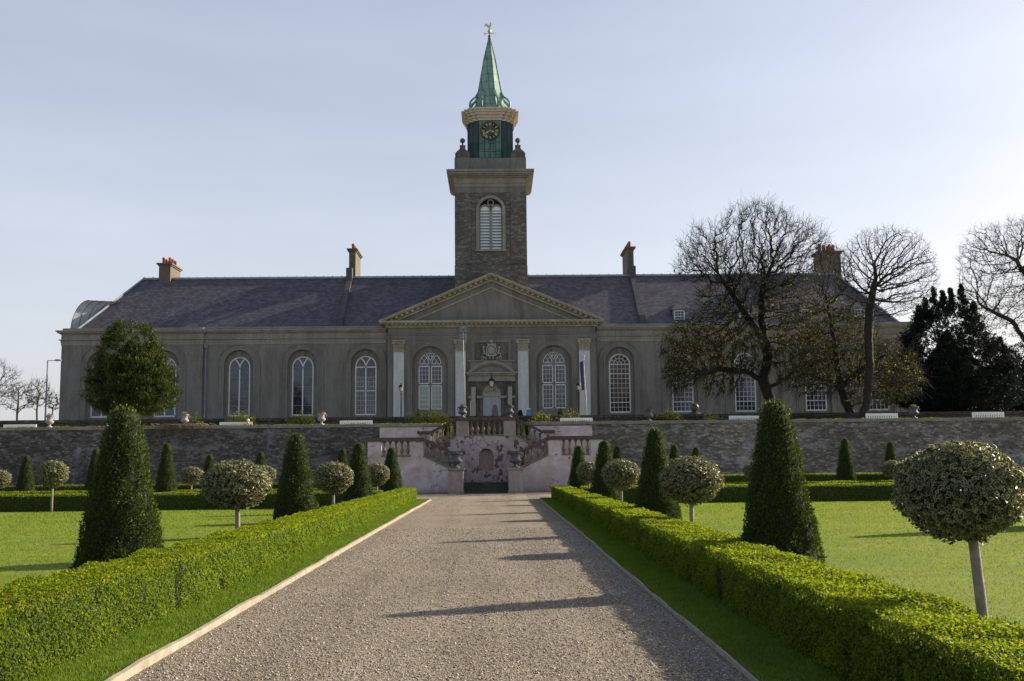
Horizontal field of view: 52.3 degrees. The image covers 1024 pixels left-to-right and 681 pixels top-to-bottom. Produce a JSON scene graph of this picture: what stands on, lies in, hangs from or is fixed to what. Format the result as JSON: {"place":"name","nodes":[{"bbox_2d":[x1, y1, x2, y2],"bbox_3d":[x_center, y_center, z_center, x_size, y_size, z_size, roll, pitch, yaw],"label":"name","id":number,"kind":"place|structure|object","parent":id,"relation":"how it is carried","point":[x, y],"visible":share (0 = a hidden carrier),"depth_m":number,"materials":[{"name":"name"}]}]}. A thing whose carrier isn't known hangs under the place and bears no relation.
{"place":"outdoors","nodes":[
{"label":"outdoors","id":0,"kind":"place"},
{"bbox_2d":[0,509,272,586],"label":"lawn","id":1,"kind":"structure","parent":0,"point":[57,550],"depth_m":23.59,"materials":[{"name":"green plant"}]},
{"bbox_2d":[0,469,11,488],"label":"holly ball","id":2,"kind":"object","parent":1,"relation":"on","point":[5,479],"visible":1,"depth_m":43.17,"materials":[{"name":"green plant"}]},
{"bbox_2d":[35,459,69,511],"bbox_3d":[-16.049,5.085,36.424,1.095,1.899,1.110,0,-7,-1],"label":"holly ball","id":3,"kind":"object","parent":1,"relation":"on","point":[53,474],"visible":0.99,"depth_m":36.20,"materials":[{"name":"green plant"}]},
{"bbox_2d":[68,401,164,570],"bbox_3d":[-4.633,1.933,12.421,1.248,2.412,1.241,0,-7,-1],"label":"yew cone","id":4,"kind":"object","parent":1,"relation":"on","point":[120,520],"visible":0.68,"depth_m":12.17,"materials":[{"name":"green plant"}]},
{"bbox_2d":[154,443,177,494],"bbox_3d":[-14.354,5.557,43.345,1.193,2.611,1.170,0,-7,-1],"label":"yew cone","id":5,"kind":"object","parent":1,"relation":"on","point":[166,480],"visible":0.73,"depth_m":43.14,"materials":[{"name":"green plant"}]},
{"bbox_2d":[0,490,383,511],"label":"box hedge","id":6,"kind":"object","parent":1,"relation":"on","point":[179,501],"visible":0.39,"depth_m":37.01,"materials":[{"name":"green plant"}]},
{"bbox_2d":[199,459,272,528],"bbox_3d":[-4.699,2.875,17.735,1.262,1.729,1.282,0,-7,-1],"label":"holly ball","id":7,"kind":"object","parent":1,"relation":"on","point":[239,485],"visible":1,"depth_m":17.45,"materials":[{"name":"green plant"}]},
{"bbox_2d":[272,431,319,519],"bbox_3d":[-4.803,3.198,23.220,1.230,2.389,1.220,4,-8,-34],"label":"yew cone","id":8,"kind":"object","parent":1,"relation":"on","point":[295,491],"visible":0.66,"depth_m":23.01,"materials":[{"name":"green plant"}]},
{"bbox_2d":[313,460,353,504],"bbox_3d":[-4.902,4.149,28.590,1.160,1.715,1.176,0,-7,-1],"label":"holly ball","id":9,"kind":"object","parent":1,"relation":"on","point":[336,477],"visible":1,"depth_m":28.32,"materials":[{"name":"green plant"}]},
{"bbox_2d":[341,442,373,501],"bbox_3d":[-4.969,4.475,33.864,1.264,2.363,1.240,0,-7,-1],"label":"yew cone","id":10,"kind":"object","parent":1,"relation":"on","point":[361,486],"visible":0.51,"depth_m":33.64,"materials":[{"name":"green plant"}]},
{"bbox_2d":[368,462,389,491],"bbox_3d":[-5.064,5.393,39.114,0.998,1.681,1.012,0,-7,-1],"label":"holly ball","id":11,"kind":"object","parent":1,"relation":"on","point":[379,473],"visible":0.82,"depth_m":38.87,"materials":[{"name":"green plant"}]},
{"bbox_2d":[379,447,402,491],"bbox_3d":[-5.135,5.716,44.496,1.264,2.363,1.240,0,-7,-1],"label":"yew cone","id":12,"kind":"object","parent":1,"relation":"on","point":[393,481],"visible":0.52,"depth_m":44.28,"materials":[{"name":"green plant"}]},
{"bbox_2d":[37,549,336,680],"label":"grass verge","id":13,"kind":"object","parent":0,"point":[148,638],"depth_m":9.21,"materials":[{"name":"green plant"}]},
{"bbox_2d":[179,466,203,489],"bbox_3d":[-14.559,6.489,47.359,1.095,1.602,1.110,0,-7,-1],"label":"holly ball","id":14,"kind":"object","parent":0,"point":[189,475],"visible":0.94,"depth_m":47.09,"materials":[{"name":"green plant"}]},
{"bbox_2d":[22,497,852,680],"bbox_3d":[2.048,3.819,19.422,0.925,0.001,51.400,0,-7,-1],"label":"grass verge","id":15,"kind":"object","parent":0,"point":[736,659],"depth_m":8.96,"materials":[{"name":"green plant"}]},
{"bbox_2d":[125,499,759,680],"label":"gravel path","id":16,"kind":"structure","parent":0,"point":[532,514],"depth_m":10.65,"materials":[{"name":"grey gravel"}]},
{"bbox_2d":[104,499,430,680],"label":"path edging","id":17,"kind":"object","parent":16,"relation":"on","point":[138,666],"visible":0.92,"depth_m":10.57,"materials":[{"name":"stone"}]},
{"bbox_2d":[539,498,758,680],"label":"path edging","id":18,"kind":"object","parent":16,"relation":"on","point":[725,655],"visible":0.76,"depth_m":10.32,"materials":[{"name":"stone"}]},
{"bbox_2d":[416,492,550,499],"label":"cross path","id":19,"kind":"structure","parent":0,"point":[482,496],"depth_m":49.62,"materials":[{"name":"beige gravel"}]},
{"bbox_2d":[14,455,35,492],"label":"yew cone","id":20,"kind":"object","parent":19,"relation":"on","point":[26,480],"visible":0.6,"depth_m":51.89,"materials":[{"name":"green plant"}]},
{"bbox_2d":[82,448,100,492],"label":"yew cone","id":21,"kind":"object","parent":19,"relation":"on","point":[91,467],"visible":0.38,"depth_m":50.80,"materials":[{"name":"green plant"}]},
{"bbox_2d":[199,455,214,490],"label":"yew cone","id":22,"kind":"object","parent":19,"relation":"on","point":[209,462],"visible":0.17,"depth_m":53.63,"materials":[{"name":"green plant"}]},
{"bbox_2d":[255,452,266,488],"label":"yew cone","id":23,"kind":"object","parent":19,"relation":"on","point":[260,459],"visible":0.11,"depth_m":53.71,"materials":[{"name":"green plant"}]},
{"bbox_2d":[258,465,275,481],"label":"holly ball","id":24,"kind":"object","parent":19,"relation":"on","point":[270,470],"visible":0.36,"depth_m":45.30,"materials":[{"name":"green plant"}]},
{"bbox_2d":[337,448,347,465],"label":"yew cone","id":25,"kind":"object","parent":19,"relation":"on","point":[342,455],"visible":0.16,"depth_m":53.78,"materials":[{"name":"green plant"}]},
{"bbox_2d":[612,445,622,461],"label":"yew cone","id":26,"kind":"object","parent":19,"relation":"on","point":[617,453],"visible":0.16,"depth_m":54.03,"materials":[{"name":"green plant"}]},
{"bbox_2d":[669,444,679,463],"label":"yew cone","id":27,"kind":"object","parent":19,"relation":"on","point":[674,451],"visible":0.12,"depth_m":54.08,"materials":[{"name":"green plant"}]},
{"bbox_2d":[742,462,753,477],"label":"holly ball","id":28,"kind":"object","parent":19,"relation":"on","point":[746,468],"visible":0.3,"depth_m":45.62,"materials":[{"name":"green plant"}]},
{"bbox_2d":[835,438,858,482],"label":"yew cone","id":29,"kind":"object","parent":19,"relation":"on","point":[845,469],"visible":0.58,"depth_m":46.26,"materials":[{"name":"green plant"}]},
{"bbox_2d":[882,441,898,481],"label":"yew cone","id":30,"kind":"object","parent":19,"relation":"on","point":[890,453],"visible":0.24,"depth_m":54.23,"materials":[{"name":"green plant"}]},
{"bbox_2d":[880,460,900,481],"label":"holly ball","id":31,"kind":"object","parent":19,"relation":"on","point":[887,469],"visible":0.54,"depth_m":45.70,"materials":[{"name":"green plant"}]},
{"bbox_2d":[367,417,604,493],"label":"garden staircase","id":32,"kind":"structure","parent":0,"point":[426,465],"depth_m":56.37,"materials":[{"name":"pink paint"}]},
{"bbox_2d":[448,453,463,467],"bbox_3d":[-2.919,6.263,54.382,0.692,0.783,0.709,-6,-8,38],"label":"stone urn","id":33,"kind":"object","parent":32,"relation":"on","point":[455,458],"visible":0.99,"depth_m":54.19,"materials":[{"name":"grey stone"}]},
{"bbox_2d":[458,406,467,416],"bbox_3d":[-2.757,3.978,57.964,0.538,0.609,0.551,-6,-8,38],"label":"stone urn","id":34,"kind":"object","parent":32,"relation":"on","point":[462,411],"visible":1,"depth_m":57.81,"materials":[{"name":"grey stone"}]},
{"bbox_2d":[503,406,514,416],"bbox_3d":[-0.158,3.956,58.007,0.538,0.609,0.551,5,-9,-40],"label":"stone urn","id":35,"kind":"object","parent":32,"relation":"on","point":[509,411],"visible":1,"depth_m":57.86,"materials":[{"name":"grey stone"}]},
{"bbox_2d":[508,452,522,467],"bbox_3d":[0.180,6.238,54.433,0.692,0.783,0.709,5,-9,-40],"label":"stone urn","id":36,"kind":"object","parent":32,"relation":"on","point":[515,459],"visible":1,"depth_m":54.23,"materials":[{"name":"grey stone"}]},
{"bbox_2d":[0,0,1023,420],"label":"sky","id":37,"kind":"structure","parent":0,"point":[217,138],"materials":[{"name":"blue"}]},
{"bbox_2d":[0,500,1023,638],"bbox_3d":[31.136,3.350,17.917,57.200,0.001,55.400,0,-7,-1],"label":"lawn","id":38,"kind":"structure","parent":0,"point":[991,573],"depth_m":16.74,"materials":[{"name":"green plant"}]},
{"bbox_2d":[567,445,590,488],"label":"yew cone","id":39,"kind":"object","parent":38,"relation":"on","point":[578,457],"visible":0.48,"depth_m":44.56,"materials":[{"name":"green plant"}]},
{"bbox_2d":[576,460,594,485],"bbox_3d":[2.919,5.389,39.772,0.975,1.681,0.988,0,-7,-1],"label":"holly ball","id":40,"kind":"object","parent":38,"relation":"on","point":[584,472],"visible":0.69,"depth_m":39.53,"materials":[{"name":"green plant"}]},
{"bbox_2d":[589,439,619,499],"bbox_3d":[3.042,4.421,34.102,1.264,2.363,1.240,0,-7,-1],"label":"yew cone","id":41,"kind":"object","parent":38,"relation":"on","point":[603,457],"visible":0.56,"depth_m":33.91,"materials":[{"name":"green plant"}]},
{"bbox_2d":[600,458,639,501],"bbox_3d":[3.096,4.193,29.670,1.160,1.715,1.176,0,-7,-1],"label":"holly ball","id":42,"kind":"object","parent":38,"relation":"on","point":[624,474],"visible":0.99,"depth_m":29.39,"materials":[{"name":"green plant"}]},
{"bbox_2d":[634,426,682,524],"bbox_3d":[3.219,3.113,23.173,1.210,2.410,1.252,3,-7,-25],"label":"yew cone","id":43,"kind":"object","parent":38,"relation":"on","point":[654,461],"visible":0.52,"depth_m":22.94,"materials":[{"name":"green plant"}]},
{"bbox_2d":[658,456,724,522],"bbox_3d":[3.267,2.940,18.929,1.226,1.714,1.215,0,-7,-1],"label":"holly ball","id":44,"kind":"object","parent":38,"relation":"on","point":[691,481],"visible":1,"depth_m":18.64,"materials":[{"name":"green plant"}]},
{"bbox_2d":[579,482,894,503],"bbox_3d":[14.989,5.669,39.243,24.927,0.772,0.936,0,-7,-1],"label":"box hedge","id":45,"kind":"object","parent":38,"relation":"on","point":[841,492],"visible":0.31,"depth_m":38.81,"materials":[{"name":"green plant"}]},
{"bbox_2d":[738,396,826,566],"bbox_3d":[3.347,1.926,13.177,1.239,2.443,1.261,0,-7,-1],"label":"yew cone","id":46,"kind":"object","parent":38,"relation":"on","point":[779,509],"visible":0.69,"depth_m":12.93,"materials":[{"name":"green plant"}]},
{"bbox_2d":[889,440,1023,617],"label":"holly ball","id":47,"kind":"object","parent":38,"relation":"on","point":[972,494],"visible":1,"depth_m":7.51,"materials":[{"name":"green plant"}]},
{"bbox_2d":[990,338,1023,410],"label":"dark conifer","id":48,"kind":"object","parent":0,"point":[1019,407],"visible":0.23,"depth_m":82.53,"materials":[{"name":"green plant"}]},
{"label":"terrace","id":49,"kind":"structure","parent":0,"visible":0},
{"bbox_2d":[3,424,36,426],"bbox_3d":[-29.499,5.520,62.266,1.980,1.042,0.550,0,-7,-1],"label":"garden bench","id":50,"kind":"object","parent":49,"relation":"on","point":[18,425],"visible":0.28,"depth_m":62.54,"materials":[{"name":"white paint"}]},
{"bbox_2d":[0,423,451,435],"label":"terrace hedge","id":51,"kind":"object","parent":49,"relation":"on","point":[445,430],"visible":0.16,"depth_m":59.53,"materials":[{"name":"green plant"}]},
{"bbox_2d":[219,422,251,425],"bbox_3d":[-16.608,5.404,62.480,1.980,1.062,0.550,0,-7,-1],"label":"garden bench","id":52,"kind":"object","parent":49,"relation":"on","point":[232,423],"visible":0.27,"depth_m":62.76,"materials":[{"name":"white paint"}]},
{"bbox_2d":[226,411,257,424],"bbox_3d":[-16.893,5.195,64.918,2.118,2.057,1.162,0,-7,-1],"label":"shrub","id":53,"kind":"object","parent":49,"relation":"on","point":[241,419],"visible":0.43,"depth_m":64.83,"materials":[{"name":"green plant"}]},
{"bbox_2d":[284,411,315,424],"bbox_3d":[-13.140,5.217,64.917,2.159,1.938,1.166,0,-7,-1],"label":"shrub","id":54,"kind":"object","parent":49,"relation":"on","point":[298,421],"visible":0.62,"depth_m":64.82,"materials":[{"name":"green plant"}]},
{"bbox_2d":[340,420,371,423],"bbox_3d":[-9.390,5.333,62.601,1.980,1.085,0.550,0,-7,-1],"label":"garden bench","id":55,"kind":"object","parent":49,"relation":"on","point":[358,421],"visible":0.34,"depth_m":62.88,"materials":[{"name":"white paint"}]},
{"bbox_2d":[402,405,451,423],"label":"shrub","id":56,"kind":"object","parent":49,"relation":"on","point":[417,419],"visible":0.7,"depth_m":65.04,"materials":[{"name":"green plant"}]},
{"bbox_2d":[0,411,1023,434],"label":"terrace wall","id":57,"kind":"structure","parent":49,"relation":"on","point":[388,420],"depth_m":65.90,"materials":[{"name":"grey stone"}]},
{"bbox_2d":[528,410,554,421],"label":"shrub","id":58,"kind":"object","parent":49,"relation":"on","point":[547,417],"visible":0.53,"depth_m":65.27,"materials":[{"name":"green plant"}]},
{"bbox_2d":[554,406,578,420],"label":"shrub","id":59,"kind":"object","parent":49,"relation":"on","point":[572,413],"visible":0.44,"depth_m":65.29,"materials":[{"name":"green plant"}]},
{"bbox_2d":[560,418,592,420],"bbox_3d":[3.904,5.207,62.823,1.980,1.116,0.550,0,-7,-1],"label":"garden bench","id":60,"kind":"object","parent":49,"relation":"on","point":[576,419],"visible":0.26,"depth_m":63.10,"materials":[{"name":"white paint"}]},
{"bbox_2d":[654,408,681,420],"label":"shrub","id":61,"kind":"object","parent":49,"relation":"on","point":[669,413],"visible":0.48,"depth_m":65.23,"materials":[{"name":"green plant"}]},
{"bbox_2d":[729,416,758,419],"bbox_3d":[14.134,5.105,62.989,1.980,1.150,0.550,1,-7,-13],"label":"garden bench","id":62,"kind":"object","parent":49,"relation":"on","point":[742,417],"visible":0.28,"depth_m":63.26,"materials":[{"name":"white paint"}]},
{"bbox_2d":[521,417,968,434],"bbox_3d":[17.797,4.892,60.044,34.608,0.887,0.500,0,-7,-1],"label":"terrace hedge","id":63,"kind":"object","parent":49,"relation":"on","point":[526,430],"visible":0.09,"depth_m":59.87,"materials":[{"name":"green plant"}]},
{"bbox_2d":[865,413,897,418],"bbox_3d":[22.489,5.003,63.136,1.980,1.217,0.550,0,-7,-1],"label":"garden bench","id":64,"kind":"object","parent":49,"relation":"on","point":[886,415],"visible":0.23,"depth_m":63.42,"materials":[{"name":"white paint"}]},
{"bbox_2d":[831,222,940,418],"bbox_3d":[23.377,-0.835,64.888,7.061,13.344,5.277,0,-7,-1],"label":"bare tree","id":65,"kind":"object","parent":49,"relation":"on","point":[871,299],"visible":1,"depth_m":64.71,"materials":[{"name":"brown plant"}]},
{"bbox_2d":[972,412,1003,417],"bbox_3d":[29.006,4.941,63.245,1.980,1.235,0.550,0,-7,-1],"label":"garden bench","id":66,"kind":"object","parent":49,"relation":"on","point":[987,414],"visible":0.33,"depth_m":63.53,"materials":[{"name":"white paint"}]},
{"label":"ground","id":67,"kind":"structure","parent":0,"visible":0},
{"bbox_2d":[0,487,379,495],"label":"box hedge","id":68,"kind":"object","parent":67,"relation":"on","point":[59,491],"visible":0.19,"depth_m":44.41,"materials":[{"name":"green plant"}]},
{"bbox_2d":[0,482,380,492],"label":"box hedge","id":69,"kind":"object","parent":67,"relation":"on","point":[181,486],"visible":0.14,"depth_m":54.76,"materials":[{"name":"green plant"}]},
{"bbox_2d":[0,487,416,680],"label":"box hedge","id":70,"kind":"object","parent":67,"relation":"on","point":[50,620],"visible":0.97,"depth_m":10.21,"materials":[{"name":"green plant"}]},
{"bbox_2d":[0,424,442,486],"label":"garden wall","id":71,"kind":"structure","parent":67,"relation":"on","point":[71,448],"depth_m":58.43,"materials":[{"name":"stone"}]},
{"bbox_2d":[144,423,230,475],"bbox_3d":[-18.407,6.160,58.393,5.325,3.068,0.633,0,-7,-1],"label":"dry creeper","id":72,"kind":"object","parent":71,"relation":"hanging from","point":[178,425],"visible":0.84,"depth_m":58.34,"materials":[{"name":"brown plant"}]},
{"bbox_2d":[633,480,893,487],"bbox_3d":[14.897,6.378,45.103,24.944,0.725,0.731,0,-7,-1],"label":"box hedge","id":73,"kind":"object","parent":67,"relation":"on","point":[846,481],"visible":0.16,"depth_m":44.90,"materials":[{"name":"green plant"}]},
{"bbox_2d":[529,417,1023,476],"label":"garden wall","id":74,"kind":"structure","parent":67,"relation":"on","point":[727,446],"depth_m":59.00,"materials":[{"name":"stone"}]},
{"bbox_2d":[643,410,653,420],"bbox_3d":[7.761,4.260,59.233,0.538,0.609,0.551,5,-9,-39],"label":"stone urn","id":75,"kind":"object","parent":74,"relation":"on","point":[648,414],"visible":1,"depth_m":59.08,"materials":[{"name":"grey stone"}]},
{"bbox_2d":[908,407,918,417],"bbox_3d":[22.914,4.114,59.486,0.574,0.650,0.588,5,-9,-40],"label":"stone urn","id":76,"kind":"object","parent":74,"relation":"on","point":[913,412],"visible":1,"depth_m":59.33,"materials":[{"name":"grey stone"}]},
{"bbox_2d":[551,485,1023,680],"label":"box hedge","id":77,"kind":"object","parent":67,"relation":"on","point":[845,624],"visible":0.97,"depth_m":8.01,"materials":[{"name":"green plant"}]},
{"bbox_2d":[633,472,1011,484],"bbox_3d":[18.145,7.484,55.744,26.112,0.934,0.840,0,-7,-1],"label":"box hedge","id":78,"kind":"object","parent":67,"relation":"on","point":[861,476],"visible":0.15,"depth_m":55.41,"materials":[{"name":"green plant"}]},
{"bbox_3d":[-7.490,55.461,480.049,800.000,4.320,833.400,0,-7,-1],"label":"forecourt","id":79,"kind":"structure","parent":0,"visible":0},
{"bbox_2d":[0,357,22,404],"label":"distant tree","id":80,"kind":"object","parent":79,"relation":"on","point":[10,378],"visible":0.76,"depth_m":139.75,"materials":[{"name":"brown plant"}]},
{"bbox_2d":[0,378,44,419],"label":"distant tree","id":81,"kind":"object","parent":79,"relation":"on","point":[17,400],"visible":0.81,"depth_m":130.83,"materials":[{"name":"brown plant"}]},
{"bbox_2d":[22,378,58,419],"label":"distant tree","id":82,"kind":"object","parent":79,"relation":"on","point":[31,400],"visible":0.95,"depth_m":127.02,"materials":[{"name":"brown plant"}]},
{"bbox_2d":[42,388,58,413],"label":"distant tree","id":83,"kind":"object","parent":79,"relation":"on","point":[55,405],"visible":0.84,"depth_m":125.02,"materials":[{"name":"brown plant"}]},
{"bbox_2d":[44,359,61,419],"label":"street lamp","id":84,"kind":"object","parent":79,"relation":"on","point":[47,384],"visible":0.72,"depth_m":104.42,"materials":[{"name":"grey metal"}]},
{"bbox_2d":[78,317,184,418],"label":"yew tree","id":85,"kind":"object","parent":79,"relation":"on","point":[130,374],"visible":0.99,"depth_m":79.34,"materials":[{"name":"green plant"}]},
{"bbox_2d":[460,327,465,415],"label":"floodlight pole","id":86,"kind":"object","parent":79,"relation":"on","point":[464,336],"visible":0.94,"depth_m":76.38,"materials":[{"name":"grey metal"}]},
{"bbox_2d":[55,22,911,419],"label":"hospital building","id":87,"kind":"structure","parent":79,"relation":"on","point":[353,342],"depth_m":110.56,"materials":[{"name":"grey stone"}]},
{"bbox_2d":[90,363,109,417],"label":"window","id":88,"kind":"structure","parent":87,"relation":"in","point":[93,414],"depth_m":109.40,"materials":[{"name":"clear glass"}]},
{"bbox_2d":[154,358,175,416],"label":"window","id":89,"kind":"structure","parent":87,"relation":"in","point":[169,413],"depth_m":109.56,"materials":[{"name":"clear glass"}]},
{"bbox_2d":[228,357,249,415],"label":"window","id":90,"kind":"structure","parent":87,"relation":"in","point":[239,367],"depth_m":110.23,"materials":[{"name":"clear glass"}]},
{"bbox_2d":[292,356,313,415],"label":"window","id":91,"kind":"structure","parent":87,"relation":"in","point":[302,367],"depth_m":110.31,"materials":[{"name":"white glass"}]},
{"bbox_2d":[355,356,376,414],"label":"window","id":92,"kind":"structure","parent":87,"relation":"in","point":[365,366],"depth_m":110.42,"materials":[{"name":"white glass"}]},
{"bbox_2d":[419,366,428,383],"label":"window","id":93,"kind":"structure","parent":87,"relation":"in","point":[423,370],"depth_m":109.56,"materials":[{"name":"clear glass"}]},
{"bbox_2d":[419,385,429,409],"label":"window","id":94,"kind":"structure","parent":87,"relation":"in","point":[423,389],"depth_m":109.30,"materials":[{"name":"white paint"}]},
{"bbox_2d":[431,385,441,408],"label":"window","id":95,"kind":"structure","parent":87,"relation":"in","point":[436,390],"depth_m":109.32,"materials":[{"name":"white paint"}]},
{"bbox_2d":[431,366,441,383],"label":"window","id":96,"kind":"structure","parent":87,"relation":"in","point":[436,371],"depth_m":109.59,"materials":[{"name":"clear glass"}]},
{"bbox_2d":[483,396,491,415],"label":"door","id":97,"kind":"structure","parent":87,"relation":"in","point":[487,400],"depth_m":108.74,"materials":[{"name":"grey paint"}]},
{"bbox_2d":[492,396,500,415],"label":"door","id":98,"kind":"structure","parent":87,"relation":"in","point":[496,400],"depth_m":108.79,"materials":[{"name":"grey paint"}]},
{"bbox_2d":[542,365,552,382],"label":"window","id":99,"kind":"structure","parent":87,"relation":"in","point":[547,370],"depth_m":109.78,"materials":[{"name":"clear glass"}]},
{"bbox_2d":[542,384,553,407],"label":"window","id":100,"kind":"structure","parent":87,"relation":"in","point":[547,389],"depth_m":109.51,"materials":[{"name":"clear glass"}]},
{"bbox_2d":[555,384,565,407],"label":"window","id":101,"kind":"structure","parent":87,"relation":"in","point":[560,389],"depth_m":109.54,"materials":[{"name":"clear glass"}]},
{"bbox_2d":[555,365,565,382],"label":"window","id":102,"kind":"structure","parent":87,"relation":"in","point":[560,372],"depth_m":109.80,"materials":[{"name":"clear glass"}]},
{"bbox_2d":[609,354,630,412],"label":"window","id":103,"kind":"structure","parent":87,"relation":"in","point":[619,364],"depth_m":110.88,"materials":[{"name":"white glass"}]},
{"bbox_2d":[671,354,693,411],"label":"window","id":104,"kind":"structure","parent":87,"relation":"in","point":[685,403],"depth_m":110.80,"materials":[{"name":"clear glass"}]},
{"bbox_2d":[734,353,756,411],"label":"window","id":105,"kind":"structure","parent":87,"relation":"in","point":[746,402],"depth_m":110.96,"materials":[{"name":"clear glass"}]},
{"bbox_2d":[805,353,826,410],"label":"window","id":106,"kind":"structure","parent":87,"relation":"in","point":[815,405],"depth_m":110.72,"materials":[{"name":"clear glass"}]},
{"bbox_2d":[869,351,889,409],"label":"window","id":107,"kind":"structure","parent":87,"relation":"in","point":[877,408],"depth_m":110.83,"materials":[{"name":"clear glass"}]},
{"bbox_2d":[580,355,586,414],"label":"banner pole","id":108,"kind":"object","parent":79,"relation":"on","point":[583,375],"visible":0.97,"depth_m":98.52,"materials":[{"name":"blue metal"}]},
{"bbox_2d":[689,403,700,413],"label":"ball sculpture","id":109,"kind":"object","parent":79,"relation":"on","point":[694,407],"visible":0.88,"depth_m":68.92,"materials":[{"name":"brown metal"}]},
{"bbox_2d":[652,193,843,407],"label":"budding chestnut","id":110,"kind":"object","parent":79,"relation":"on","point":[766,363],"visible":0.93,"depth_m":79.19,"materials":[{"name":"brown plant"}]},
{"bbox_2d":[770,240,932,415],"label":"budding tree","id":111,"kind":"object","parent":79,"relation":"on","point":[839,382],"visible":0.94,"depth_m":66.67,"materials":[{"name":"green plant"}]},
{"bbox_2d":[876,282,1023,411],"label":"dark conifer","id":112,"kind":"object","parent":79,"relation":"on","point":[960,376],"visible":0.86,"depth_m":72.99,"materials":[{"name":"green plant"}]},
{"bbox_2d":[951,212,1023,342],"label":"bare tree","id":113,"kind":"object","parent":79,"relation":"on","point":[997,311],"visible":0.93,"depth_m":93.70,"materials":[{"name":"brown plant"}]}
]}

